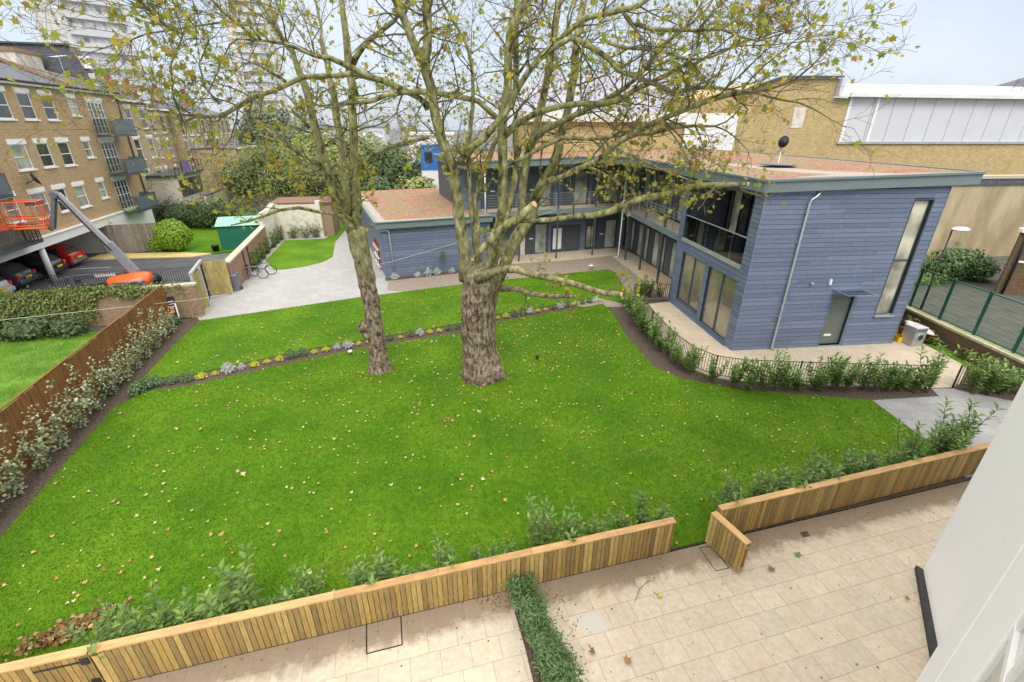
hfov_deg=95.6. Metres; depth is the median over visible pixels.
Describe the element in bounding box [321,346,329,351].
border plant
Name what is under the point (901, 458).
laurel shrub
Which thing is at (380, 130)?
distant building
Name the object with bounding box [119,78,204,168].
terraced house
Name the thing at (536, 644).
evergreen shrub
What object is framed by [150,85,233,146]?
terraced house
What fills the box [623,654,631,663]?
fallen leaf
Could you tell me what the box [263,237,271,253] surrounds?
wall climber
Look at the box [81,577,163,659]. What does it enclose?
laurel shrub
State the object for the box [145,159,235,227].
extension
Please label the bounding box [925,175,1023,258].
stucco wall
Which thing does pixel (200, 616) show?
laurel shrub
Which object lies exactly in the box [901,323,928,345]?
washing machine
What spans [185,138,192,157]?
window
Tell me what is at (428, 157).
window
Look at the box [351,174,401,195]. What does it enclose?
background tree
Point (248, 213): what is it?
garden shrub
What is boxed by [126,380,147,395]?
border shrub
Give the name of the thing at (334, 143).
conifer tree
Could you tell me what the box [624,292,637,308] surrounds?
laurel shrub
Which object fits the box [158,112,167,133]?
window
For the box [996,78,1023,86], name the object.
dark roofed building
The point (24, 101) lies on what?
window
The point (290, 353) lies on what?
border shrub
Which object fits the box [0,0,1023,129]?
sky
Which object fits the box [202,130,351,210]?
conifer tree
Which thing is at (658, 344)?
laurel shrub
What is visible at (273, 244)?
wall climber
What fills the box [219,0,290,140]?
tower block
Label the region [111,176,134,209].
french door
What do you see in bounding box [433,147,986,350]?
blue house
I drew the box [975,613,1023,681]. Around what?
window frame
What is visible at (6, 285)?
parked car
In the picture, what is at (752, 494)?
laurel shrub
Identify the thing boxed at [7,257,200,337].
carpark
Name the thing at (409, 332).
border shrub
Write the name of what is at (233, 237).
garden shed
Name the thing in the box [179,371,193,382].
border shrub
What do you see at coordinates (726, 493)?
laurel shrub
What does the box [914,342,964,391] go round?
laurel shrub
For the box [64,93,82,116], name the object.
window
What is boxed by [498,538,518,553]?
laurel shrub
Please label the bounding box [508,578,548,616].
evergreen shrub
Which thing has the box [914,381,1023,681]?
white building
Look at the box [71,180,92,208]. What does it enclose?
window
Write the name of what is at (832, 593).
patio
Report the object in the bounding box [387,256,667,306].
courtyard
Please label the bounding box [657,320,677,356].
laurel shrub
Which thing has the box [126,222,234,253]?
neighbour lawn
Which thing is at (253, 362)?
border plant
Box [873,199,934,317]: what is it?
tall window
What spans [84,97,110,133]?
french door
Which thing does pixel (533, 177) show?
door
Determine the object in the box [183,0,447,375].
plane tree
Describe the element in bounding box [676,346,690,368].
laurel shrub
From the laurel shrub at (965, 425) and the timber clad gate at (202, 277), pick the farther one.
the timber clad gate at (202, 277)
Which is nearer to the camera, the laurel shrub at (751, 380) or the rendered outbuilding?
the laurel shrub at (751, 380)
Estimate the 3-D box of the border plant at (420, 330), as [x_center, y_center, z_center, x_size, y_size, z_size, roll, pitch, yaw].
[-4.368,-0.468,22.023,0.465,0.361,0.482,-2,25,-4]
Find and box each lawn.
[0,304,934,681]
[0,331,99,411]
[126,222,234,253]
[143,269,624,378]
[266,225,344,269]
[928,344,982,376]
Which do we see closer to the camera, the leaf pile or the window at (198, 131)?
the leaf pile
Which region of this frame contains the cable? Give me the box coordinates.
[4,209,556,319]
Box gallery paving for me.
[498,247,667,297]
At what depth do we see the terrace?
20.37 m
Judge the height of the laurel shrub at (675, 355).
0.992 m
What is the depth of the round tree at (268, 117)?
69.66 m
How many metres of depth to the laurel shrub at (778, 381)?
17.11 m
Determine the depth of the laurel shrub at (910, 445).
12.97 m
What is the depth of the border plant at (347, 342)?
20.71 m
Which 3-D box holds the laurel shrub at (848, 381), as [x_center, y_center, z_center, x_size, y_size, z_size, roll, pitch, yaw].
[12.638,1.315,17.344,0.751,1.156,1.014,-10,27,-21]
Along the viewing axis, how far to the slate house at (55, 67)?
36.27 m
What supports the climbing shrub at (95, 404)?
on the garden soil
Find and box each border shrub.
[98,382,116,395]
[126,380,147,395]
[141,376,155,388]
[150,375,164,386]
[167,375,178,383]
[170,314,180,324]
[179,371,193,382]
[284,348,296,358]
[297,347,306,356]
[406,329,413,336]
[564,299,571,306]
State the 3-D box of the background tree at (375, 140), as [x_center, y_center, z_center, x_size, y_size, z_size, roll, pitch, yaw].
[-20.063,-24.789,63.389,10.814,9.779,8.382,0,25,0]
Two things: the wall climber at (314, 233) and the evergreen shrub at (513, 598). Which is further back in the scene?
the wall climber at (314, 233)
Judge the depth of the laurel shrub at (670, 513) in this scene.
11.11 m
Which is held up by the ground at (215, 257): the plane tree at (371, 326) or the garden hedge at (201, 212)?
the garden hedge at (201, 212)
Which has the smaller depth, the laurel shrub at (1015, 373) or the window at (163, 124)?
the laurel shrub at (1015, 373)
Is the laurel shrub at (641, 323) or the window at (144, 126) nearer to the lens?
the laurel shrub at (641, 323)
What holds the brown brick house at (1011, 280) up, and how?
on the yard at (990, 286)
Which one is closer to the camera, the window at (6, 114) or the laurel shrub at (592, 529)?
the laurel shrub at (592, 529)
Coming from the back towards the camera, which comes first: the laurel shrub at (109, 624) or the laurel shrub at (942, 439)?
the laurel shrub at (942, 439)
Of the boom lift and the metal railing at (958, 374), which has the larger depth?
the boom lift
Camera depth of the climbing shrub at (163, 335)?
21.17 m
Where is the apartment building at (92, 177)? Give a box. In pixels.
[0,46,158,281]
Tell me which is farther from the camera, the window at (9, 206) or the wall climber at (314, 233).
the wall climber at (314, 233)
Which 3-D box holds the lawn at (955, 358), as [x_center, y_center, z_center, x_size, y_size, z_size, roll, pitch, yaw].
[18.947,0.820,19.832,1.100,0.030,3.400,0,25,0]
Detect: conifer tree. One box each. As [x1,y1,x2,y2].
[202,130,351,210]
[286,125,388,200]
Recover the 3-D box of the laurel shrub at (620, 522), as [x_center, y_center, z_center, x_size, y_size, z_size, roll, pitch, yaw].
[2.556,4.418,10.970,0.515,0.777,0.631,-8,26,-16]
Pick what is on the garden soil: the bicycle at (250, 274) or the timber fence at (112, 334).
the timber fence at (112, 334)
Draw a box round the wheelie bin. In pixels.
[229,271,242,291]
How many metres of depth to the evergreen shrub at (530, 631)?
8.80 m
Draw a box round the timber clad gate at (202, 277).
[188,259,232,308]
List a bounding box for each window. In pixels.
[0,85,17,120]
[0,191,26,225]
[5,139,37,171]
[11,87,40,120]
[26,187,49,220]
[31,138,58,168]
[35,89,60,120]
[50,183,69,213]
[54,137,78,166]
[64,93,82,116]
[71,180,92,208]
[80,137,96,158]
[94,177,110,199]
[122,104,135,128]
[132,135,146,159]
[137,105,148,128]
[144,168,151,192]
[145,135,157,158]
[148,112,157,133]
[156,137,164,158]
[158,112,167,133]
[164,137,174,156]
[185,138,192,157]
[186,117,194,135]
[193,119,200,135]
[424,152,432,162]
[551,227,562,249]
[564,226,579,248]
[585,225,595,247]
[675,253,705,314]
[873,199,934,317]
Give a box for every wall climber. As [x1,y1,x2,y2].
[249,251,258,270]
[253,245,261,263]
[258,242,266,259]
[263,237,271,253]
[269,230,276,247]
[272,228,279,243]
[275,224,283,239]
[286,225,300,238]
[294,222,313,237]
[309,223,322,237]
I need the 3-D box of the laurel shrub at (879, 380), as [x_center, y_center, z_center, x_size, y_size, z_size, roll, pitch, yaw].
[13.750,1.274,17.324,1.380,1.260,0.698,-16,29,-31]
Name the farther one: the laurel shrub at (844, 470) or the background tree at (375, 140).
the background tree at (375, 140)
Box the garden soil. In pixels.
[0,242,1019,681]
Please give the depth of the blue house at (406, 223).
30.82 m
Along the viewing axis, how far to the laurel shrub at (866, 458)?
12.58 m
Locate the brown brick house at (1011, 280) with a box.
[993,226,1023,295]
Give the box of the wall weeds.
[899,314,1012,378]
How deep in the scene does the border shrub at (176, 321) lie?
22.96 m
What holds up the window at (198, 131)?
in the terraced house at (180, 138)
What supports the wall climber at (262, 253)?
attached to the garden wall at (238, 258)
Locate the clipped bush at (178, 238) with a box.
[146,218,193,251]
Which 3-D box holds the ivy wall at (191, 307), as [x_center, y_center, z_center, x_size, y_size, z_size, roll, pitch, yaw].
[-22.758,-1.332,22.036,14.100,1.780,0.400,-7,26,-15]
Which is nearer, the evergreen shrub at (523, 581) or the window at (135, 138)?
the evergreen shrub at (523, 581)
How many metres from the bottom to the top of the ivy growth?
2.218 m
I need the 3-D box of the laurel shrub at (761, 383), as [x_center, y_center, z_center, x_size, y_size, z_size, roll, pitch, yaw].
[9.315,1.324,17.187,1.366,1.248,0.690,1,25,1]
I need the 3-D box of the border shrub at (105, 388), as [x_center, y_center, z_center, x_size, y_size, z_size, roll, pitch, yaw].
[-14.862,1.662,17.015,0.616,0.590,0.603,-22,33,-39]
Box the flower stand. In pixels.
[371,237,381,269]
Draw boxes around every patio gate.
[0,644,104,681]
[705,511,751,572]
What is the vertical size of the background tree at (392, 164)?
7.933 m
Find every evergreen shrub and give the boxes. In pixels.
[502,569,536,598]
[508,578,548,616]
[509,574,538,605]
[517,597,549,637]
[519,616,551,643]
[524,613,562,653]
[531,641,574,679]
[533,627,567,670]
[533,642,584,681]
[542,653,589,681]
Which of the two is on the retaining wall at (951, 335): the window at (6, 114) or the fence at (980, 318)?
the fence at (980, 318)
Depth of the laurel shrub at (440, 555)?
9.66 m
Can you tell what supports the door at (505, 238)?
in the gallery house at (579, 234)
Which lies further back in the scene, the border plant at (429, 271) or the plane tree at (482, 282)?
the border plant at (429, 271)
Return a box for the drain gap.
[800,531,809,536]
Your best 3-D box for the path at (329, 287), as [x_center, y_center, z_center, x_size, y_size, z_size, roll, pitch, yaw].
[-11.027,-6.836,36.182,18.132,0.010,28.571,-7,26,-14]
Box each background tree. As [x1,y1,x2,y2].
[285,126,329,143]
[338,124,392,194]
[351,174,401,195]
[360,136,421,186]
[393,174,438,189]
[448,134,489,151]
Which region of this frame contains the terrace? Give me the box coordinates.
[642,302,966,387]
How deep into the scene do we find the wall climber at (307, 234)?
40.70 m
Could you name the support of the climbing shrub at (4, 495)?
on the garden soil
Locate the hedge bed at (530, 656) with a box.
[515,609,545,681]
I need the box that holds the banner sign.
[166,296,181,323]
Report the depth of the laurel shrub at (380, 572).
9.41 m
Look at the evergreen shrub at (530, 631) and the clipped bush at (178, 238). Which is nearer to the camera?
the evergreen shrub at (530, 631)
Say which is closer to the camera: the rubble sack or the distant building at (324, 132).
the rubble sack
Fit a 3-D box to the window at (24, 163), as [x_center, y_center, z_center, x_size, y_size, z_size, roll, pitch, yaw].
[-29.183,-11.049,27.631,0.190,1.770,1.590,-6,25,-13]
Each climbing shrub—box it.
[0,421,27,499]
[0,484,9,510]
[13,418,57,468]
[21,379,71,450]
[51,373,90,428]
[63,356,107,413]
[90,350,122,394]
[96,343,133,384]
[116,325,143,369]
[124,308,152,359]
[138,307,161,348]
[147,307,170,340]
[153,307,177,334]
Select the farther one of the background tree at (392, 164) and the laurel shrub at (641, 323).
the background tree at (392, 164)
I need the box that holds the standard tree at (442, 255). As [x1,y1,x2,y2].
[439,251,445,268]
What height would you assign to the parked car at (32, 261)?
1.470 m
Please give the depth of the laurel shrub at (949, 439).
13.41 m
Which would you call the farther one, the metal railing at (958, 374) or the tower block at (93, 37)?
the tower block at (93, 37)
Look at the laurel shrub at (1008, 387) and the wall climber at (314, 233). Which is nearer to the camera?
the laurel shrub at (1008, 387)
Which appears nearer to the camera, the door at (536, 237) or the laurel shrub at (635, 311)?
the laurel shrub at (635, 311)
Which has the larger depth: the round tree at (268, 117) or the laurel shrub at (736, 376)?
the round tree at (268, 117)
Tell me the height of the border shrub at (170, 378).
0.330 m
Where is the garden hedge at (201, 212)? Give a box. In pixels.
[152,194,257,228]
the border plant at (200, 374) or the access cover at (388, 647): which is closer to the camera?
the access cover at (388, 647)
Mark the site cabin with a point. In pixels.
(430, 170)
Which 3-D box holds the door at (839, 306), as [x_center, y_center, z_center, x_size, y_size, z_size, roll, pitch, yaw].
[14.286,-0.933,20.638,1.060,2.280,0.105,-2,25,-6]
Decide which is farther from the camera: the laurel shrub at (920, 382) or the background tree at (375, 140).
the background tree at (375, 140)
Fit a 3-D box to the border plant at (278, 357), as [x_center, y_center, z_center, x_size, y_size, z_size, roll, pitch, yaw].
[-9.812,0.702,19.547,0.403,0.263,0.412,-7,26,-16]
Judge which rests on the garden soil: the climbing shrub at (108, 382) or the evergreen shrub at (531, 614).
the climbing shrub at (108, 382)
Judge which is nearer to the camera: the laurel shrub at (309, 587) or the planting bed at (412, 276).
the laurel shrub at (309, 587)
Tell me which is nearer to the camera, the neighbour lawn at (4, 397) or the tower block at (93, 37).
the neighbour lawn at (4, 397)
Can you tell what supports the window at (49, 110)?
in the apartment building at (92, 177)
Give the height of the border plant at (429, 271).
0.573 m
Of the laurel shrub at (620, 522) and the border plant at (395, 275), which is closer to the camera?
the laurel shrub at (620, 522)
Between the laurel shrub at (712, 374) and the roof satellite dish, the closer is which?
the laurel shrub at (712, 374)
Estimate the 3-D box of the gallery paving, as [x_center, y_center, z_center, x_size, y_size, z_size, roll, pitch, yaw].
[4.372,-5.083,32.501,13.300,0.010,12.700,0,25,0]
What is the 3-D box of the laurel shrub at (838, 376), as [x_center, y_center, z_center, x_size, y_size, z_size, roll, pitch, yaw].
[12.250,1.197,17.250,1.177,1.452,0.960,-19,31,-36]
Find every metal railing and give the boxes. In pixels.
[3,266,218,291]
[634,283,938,384]
[952,365,1011,387]
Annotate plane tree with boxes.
[0,0,919,385]
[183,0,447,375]
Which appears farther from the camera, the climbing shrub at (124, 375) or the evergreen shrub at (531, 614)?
the climbing shrub at (124, 375)
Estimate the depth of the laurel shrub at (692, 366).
18.43 m
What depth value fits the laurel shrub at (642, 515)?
11.06 m
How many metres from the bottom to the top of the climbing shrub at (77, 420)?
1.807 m
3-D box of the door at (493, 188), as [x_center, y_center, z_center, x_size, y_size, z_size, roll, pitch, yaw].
[-0.864,-10.794,33.316,1.900,2.450,0.105,-8,26,-16]
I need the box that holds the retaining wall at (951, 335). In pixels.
[902,305,1023,383]
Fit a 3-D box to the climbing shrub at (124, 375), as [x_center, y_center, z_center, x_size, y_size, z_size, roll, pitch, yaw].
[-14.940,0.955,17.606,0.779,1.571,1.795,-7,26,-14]
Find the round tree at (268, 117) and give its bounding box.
[232,96,306,150]
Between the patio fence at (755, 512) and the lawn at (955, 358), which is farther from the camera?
the lawn at (955, 358)
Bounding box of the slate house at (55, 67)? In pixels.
[0,41,101,86]
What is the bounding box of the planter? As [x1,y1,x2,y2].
[211,244,218,251]
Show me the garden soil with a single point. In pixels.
(36, 480)
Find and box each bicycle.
[243,264,268,278]
[247,259,276,275]
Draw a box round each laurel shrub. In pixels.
[61,601,143,645]
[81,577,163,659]
[143,586,193,630]
[165,590,226,627]
[193,541,266,617]
[265,585,287,605]
[279,557,328,601]
[340,553,369,586]
[349,544,408,584]
[404,561,426,588]
[419,529,456,580]
[467,539,497,559]
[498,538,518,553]
[525,491,564,546]
[549,497,585,542]
[576,508,613,536]
[609,505,631,529]
[621,292,632,304]
[621,294,641,315]
[621,301,650,320]
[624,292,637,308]
[630,297,647,327]
[631,488,670,524]
[635,274,656,293]
[635,281,646,294]
[636,309,648,332]
[643,278,655,295]
[644,317,661,336]
[648,312,665,343]
[651,281,668,296]
[655,329,670,349]
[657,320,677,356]
[664,507,674,518]
[667,339,684,363]
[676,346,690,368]
[679,343,708,372]
[706,354,730,381]
[706,461,744,510]
[728,357,750,387]
[732,477,762,498]
[741,356,765,390]
[745,361,783,390]
[747,467,782,495]
[763,345,792,390]
[768,462,804,491]
[776,363,804,389]
[792,370,812,389]
[795,448,832,487]
[800,442,846,482]
[805,361,828,390]
[814,356,836,390]
[825,352,858,389]
[825,457,858,479]
[837,360,862,389]
[837,449,870,474]
[846,441,881,472]
[854,351,884,390]
[857,451,897,468]
[869,358,897,391]
[880,359,907,390]
[882,443,921,465]
[889,363,915,389]
[893,418,940,461]
[905,365,934,392]
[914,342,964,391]
[917,443,939,457]
[925,419,979,454]
[937,396,1004,445]
[937,422,957,451]
[962,352,1012,394]
[982,355,1023,395]
[996,370,1022,393]
[1001,365,1023,390]
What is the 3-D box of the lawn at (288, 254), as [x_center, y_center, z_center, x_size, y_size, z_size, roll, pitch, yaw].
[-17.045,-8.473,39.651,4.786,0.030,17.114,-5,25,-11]
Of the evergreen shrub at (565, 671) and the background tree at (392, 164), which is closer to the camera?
the evergreen shrub at (565, 671)
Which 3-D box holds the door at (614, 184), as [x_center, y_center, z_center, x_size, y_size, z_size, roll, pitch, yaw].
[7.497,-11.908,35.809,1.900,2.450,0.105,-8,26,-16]
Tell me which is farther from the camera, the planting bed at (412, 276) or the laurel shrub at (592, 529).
the planting bed at (412, 276)
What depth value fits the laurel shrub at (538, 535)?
10.29 m
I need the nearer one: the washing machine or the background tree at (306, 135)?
the washing machine
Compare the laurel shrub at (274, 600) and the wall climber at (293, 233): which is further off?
the wall climber at (293, 233)
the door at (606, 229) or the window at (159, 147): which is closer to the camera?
the door at (606, 229)
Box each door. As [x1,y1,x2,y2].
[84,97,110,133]
[98,137,122,173]
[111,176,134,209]
[487,172,512,208]
[490,226,508,256]
[526,171,550,205]
[526,223,546,253]
[564,170,588,204]
[595,219,616,248]
[597,169,621,202]
[682,113,737,150]
[698,267,736,342]
[723,190,753,239]
[819,296,851,343]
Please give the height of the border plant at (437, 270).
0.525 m
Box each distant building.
[299,126,343,142]
[333,125,388,148]
[403,132,454,164]
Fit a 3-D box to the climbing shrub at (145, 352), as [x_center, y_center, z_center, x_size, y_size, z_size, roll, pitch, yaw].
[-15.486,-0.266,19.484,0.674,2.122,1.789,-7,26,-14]
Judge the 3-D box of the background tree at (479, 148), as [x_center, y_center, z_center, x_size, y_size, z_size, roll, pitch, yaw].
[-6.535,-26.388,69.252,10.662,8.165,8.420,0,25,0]
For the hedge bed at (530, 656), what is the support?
on the patio
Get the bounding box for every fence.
[0,284,170,498]
[88,517,676,681]
[98,223,162,253]
[717,442,990,531]
[907,268,1023,356]
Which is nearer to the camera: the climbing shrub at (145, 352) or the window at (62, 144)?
the climbing shrub at (145, 352)
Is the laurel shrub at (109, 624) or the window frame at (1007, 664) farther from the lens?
the laurel shrub at (109, 624)
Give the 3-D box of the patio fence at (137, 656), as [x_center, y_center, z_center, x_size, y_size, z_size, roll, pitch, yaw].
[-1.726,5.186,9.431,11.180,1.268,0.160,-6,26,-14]
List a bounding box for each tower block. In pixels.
[27,0,150,99]
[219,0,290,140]
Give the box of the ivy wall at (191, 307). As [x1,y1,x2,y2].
[0,282,204,326]
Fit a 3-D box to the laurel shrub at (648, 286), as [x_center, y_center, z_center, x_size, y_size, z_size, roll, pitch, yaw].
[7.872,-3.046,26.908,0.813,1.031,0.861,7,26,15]
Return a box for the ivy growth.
[0,281,183,330]
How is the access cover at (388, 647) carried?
on the patio
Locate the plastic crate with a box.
[894,334,902,341]
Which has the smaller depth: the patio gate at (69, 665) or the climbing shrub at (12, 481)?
the patio gate at (69, 665)
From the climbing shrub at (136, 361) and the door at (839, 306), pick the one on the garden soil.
the climbing shrub at (136, 361)
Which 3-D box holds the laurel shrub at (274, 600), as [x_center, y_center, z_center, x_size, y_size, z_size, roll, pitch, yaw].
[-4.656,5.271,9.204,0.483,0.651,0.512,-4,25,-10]
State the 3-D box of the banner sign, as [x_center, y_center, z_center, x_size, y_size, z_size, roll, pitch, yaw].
[-16.842,-1.496,22.889,0.600,1.320,0.365,-17,30,-33]
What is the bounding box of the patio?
[129,480,970,681]
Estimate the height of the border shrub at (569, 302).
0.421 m
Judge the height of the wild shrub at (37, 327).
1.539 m
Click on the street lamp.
(962, 229)
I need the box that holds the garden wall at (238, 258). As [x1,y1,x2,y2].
[225,225,269,291]
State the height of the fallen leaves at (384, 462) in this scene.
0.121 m
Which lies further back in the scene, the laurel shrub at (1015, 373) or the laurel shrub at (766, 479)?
the laurel shrub at (1015, 373)
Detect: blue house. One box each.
[361,188,492,277]
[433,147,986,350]
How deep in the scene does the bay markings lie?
32.05 m
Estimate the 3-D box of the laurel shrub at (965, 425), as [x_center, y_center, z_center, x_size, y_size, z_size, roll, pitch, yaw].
[13.070,2.557,13.521,1.297,2.105,1.121,7,26,15]
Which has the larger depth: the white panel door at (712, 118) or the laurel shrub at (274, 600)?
the white panel door at (712, 118)
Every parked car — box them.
[0,262,38,286]
[0,277,15,292]
[2,253,68,279]
[30,244,87,265]
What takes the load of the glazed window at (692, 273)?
in the blue house at (832, 252)
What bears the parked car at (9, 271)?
on the carpark
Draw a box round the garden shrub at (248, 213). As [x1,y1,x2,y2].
[232,207,263,215]
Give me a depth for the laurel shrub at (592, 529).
10.59 m
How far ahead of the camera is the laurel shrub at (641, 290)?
26.69 m
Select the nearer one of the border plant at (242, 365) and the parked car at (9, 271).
the border plant at (242, 365)
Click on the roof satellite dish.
(783, 141)
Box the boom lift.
[0,191,161,287]
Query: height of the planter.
0.460 m
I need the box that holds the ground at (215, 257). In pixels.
[85,129,1019,385]
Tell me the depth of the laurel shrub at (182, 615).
8.49 m
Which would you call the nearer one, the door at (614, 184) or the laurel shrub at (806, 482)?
the laurel shrub at (806, 482)
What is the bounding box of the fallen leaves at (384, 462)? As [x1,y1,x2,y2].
[2,288,892,639]
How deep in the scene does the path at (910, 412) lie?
16.31 m
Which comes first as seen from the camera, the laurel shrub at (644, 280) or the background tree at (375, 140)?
the laurel shrub at (644, 280)
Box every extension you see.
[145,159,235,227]
[191,145,263,206]
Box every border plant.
[195,372,207,379]
[220,362,235,373]
[236,363,245,369]
[249,360,258,366]
[275,355,283,360]
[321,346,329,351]
[342,340,353,347]
[390,272,399,279]
[415,328,423,335]
[423,267,432,275]
[433,267,441,274]
[526,306,534,312]
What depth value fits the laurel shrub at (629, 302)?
24.14 m
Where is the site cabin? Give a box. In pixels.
[420,144,441,188]
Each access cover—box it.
[366,614,402,653]
[699,546,728,570]
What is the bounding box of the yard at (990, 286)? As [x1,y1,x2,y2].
[908,256,1023,353]
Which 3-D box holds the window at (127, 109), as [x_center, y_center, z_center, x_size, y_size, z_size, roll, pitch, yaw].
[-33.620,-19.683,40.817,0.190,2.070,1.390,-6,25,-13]
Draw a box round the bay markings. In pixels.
[14,259,109,291]
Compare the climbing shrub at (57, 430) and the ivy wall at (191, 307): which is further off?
the ivy wall at (191, 307)
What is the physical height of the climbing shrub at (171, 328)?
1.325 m
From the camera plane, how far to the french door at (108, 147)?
36.63 m
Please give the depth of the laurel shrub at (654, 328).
20.81 m
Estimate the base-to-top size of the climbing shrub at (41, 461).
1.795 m
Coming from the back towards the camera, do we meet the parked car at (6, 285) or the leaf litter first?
the parked car at (6, 285)
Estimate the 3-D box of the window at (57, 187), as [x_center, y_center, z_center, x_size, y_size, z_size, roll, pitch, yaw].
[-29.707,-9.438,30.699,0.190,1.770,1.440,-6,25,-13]
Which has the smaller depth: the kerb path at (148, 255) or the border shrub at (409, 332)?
the border shrub at (409, 332)
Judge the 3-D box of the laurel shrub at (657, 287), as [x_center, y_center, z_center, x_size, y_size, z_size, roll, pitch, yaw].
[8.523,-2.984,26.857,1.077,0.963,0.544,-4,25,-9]
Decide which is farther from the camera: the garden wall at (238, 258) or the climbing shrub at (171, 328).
the garden wall at (238, 258)
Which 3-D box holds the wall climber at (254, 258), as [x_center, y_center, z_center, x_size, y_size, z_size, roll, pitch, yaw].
[-17.685,-5.543,31.861,0.581,1.356,1.383,-7,26,-14]
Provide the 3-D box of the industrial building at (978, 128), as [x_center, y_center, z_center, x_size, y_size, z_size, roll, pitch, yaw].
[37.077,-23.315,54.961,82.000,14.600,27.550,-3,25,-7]
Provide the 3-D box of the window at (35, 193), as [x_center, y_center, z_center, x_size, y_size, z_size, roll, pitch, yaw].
[-29.194,-8.529,28.794,0.190,1.820,1.590,-6,25,-13]
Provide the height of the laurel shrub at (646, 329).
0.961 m
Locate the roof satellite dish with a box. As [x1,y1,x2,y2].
[760,124,799,165]
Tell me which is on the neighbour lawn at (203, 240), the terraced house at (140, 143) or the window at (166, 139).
the terraced house at (140, 143)
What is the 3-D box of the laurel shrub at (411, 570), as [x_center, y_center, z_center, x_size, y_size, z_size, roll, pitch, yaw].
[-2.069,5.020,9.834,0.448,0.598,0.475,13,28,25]
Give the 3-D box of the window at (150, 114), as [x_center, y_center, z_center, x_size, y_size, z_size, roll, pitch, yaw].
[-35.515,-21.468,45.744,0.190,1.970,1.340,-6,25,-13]
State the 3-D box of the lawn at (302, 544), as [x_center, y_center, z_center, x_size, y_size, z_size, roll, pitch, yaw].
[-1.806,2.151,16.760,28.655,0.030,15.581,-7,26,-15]
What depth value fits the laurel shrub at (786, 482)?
11.85 m
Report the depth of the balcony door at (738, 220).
23.20 m
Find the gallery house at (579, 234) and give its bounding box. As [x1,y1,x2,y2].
[437,154,638,261]
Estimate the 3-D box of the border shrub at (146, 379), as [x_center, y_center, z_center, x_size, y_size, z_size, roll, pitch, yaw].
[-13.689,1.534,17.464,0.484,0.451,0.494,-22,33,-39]
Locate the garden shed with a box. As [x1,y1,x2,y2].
[214,215,259,249]
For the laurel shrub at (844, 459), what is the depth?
12.47 m
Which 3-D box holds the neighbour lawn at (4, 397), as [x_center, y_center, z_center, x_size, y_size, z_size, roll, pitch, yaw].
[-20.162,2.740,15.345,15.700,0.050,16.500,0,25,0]
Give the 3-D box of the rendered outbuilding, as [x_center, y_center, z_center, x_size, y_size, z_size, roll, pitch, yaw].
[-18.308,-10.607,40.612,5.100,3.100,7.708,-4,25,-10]
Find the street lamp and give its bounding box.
[920,227,969,308]
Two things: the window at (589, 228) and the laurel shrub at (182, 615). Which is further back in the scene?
the window at (589, 228)
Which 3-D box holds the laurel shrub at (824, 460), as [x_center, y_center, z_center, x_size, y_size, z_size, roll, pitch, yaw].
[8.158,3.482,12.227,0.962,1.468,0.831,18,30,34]
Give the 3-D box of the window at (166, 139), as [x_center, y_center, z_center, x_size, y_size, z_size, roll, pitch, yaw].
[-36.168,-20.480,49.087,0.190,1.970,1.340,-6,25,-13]
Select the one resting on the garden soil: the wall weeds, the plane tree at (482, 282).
the wall weeds
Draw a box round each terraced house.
[100,73,180,169]
[103,87,164,225]
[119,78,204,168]
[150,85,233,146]
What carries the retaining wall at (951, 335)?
on the garden soil
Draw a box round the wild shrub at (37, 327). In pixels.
[0,311,94,342]
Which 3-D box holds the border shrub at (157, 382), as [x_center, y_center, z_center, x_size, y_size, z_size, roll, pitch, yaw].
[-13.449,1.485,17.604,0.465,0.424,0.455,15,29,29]
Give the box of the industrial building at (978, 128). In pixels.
[473,73,1023,214]
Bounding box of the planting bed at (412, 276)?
[385,270,458,280]
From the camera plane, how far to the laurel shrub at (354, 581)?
9.50 m
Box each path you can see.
[87,252,211,259]
[197,230,403,320]
[873,388,1012,477]
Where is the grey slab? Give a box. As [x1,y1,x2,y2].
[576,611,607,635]
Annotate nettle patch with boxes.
[915,271,957,285]
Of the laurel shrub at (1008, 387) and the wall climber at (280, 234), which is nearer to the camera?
the laurel shrub at (1008, 387)
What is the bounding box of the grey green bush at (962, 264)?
[921,242,1004,282]
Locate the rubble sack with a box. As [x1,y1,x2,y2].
[905,320,934,334]
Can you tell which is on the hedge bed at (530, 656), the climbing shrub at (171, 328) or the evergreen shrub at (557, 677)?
the evergreen shrub at (557, 677)
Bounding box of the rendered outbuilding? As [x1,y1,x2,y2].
[257,196,339,246]
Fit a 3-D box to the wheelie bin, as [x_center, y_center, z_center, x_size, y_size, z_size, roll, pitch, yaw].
[-16.525,-3.500,27.572,0.620,1.089,0.737,-6,26,-14]
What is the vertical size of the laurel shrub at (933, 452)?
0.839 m
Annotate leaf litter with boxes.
[149,495,933,680]
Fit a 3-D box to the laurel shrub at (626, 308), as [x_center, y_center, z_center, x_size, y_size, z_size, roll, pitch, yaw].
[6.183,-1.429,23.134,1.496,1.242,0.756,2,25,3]
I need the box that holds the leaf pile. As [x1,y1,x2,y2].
[0,596,139,662]

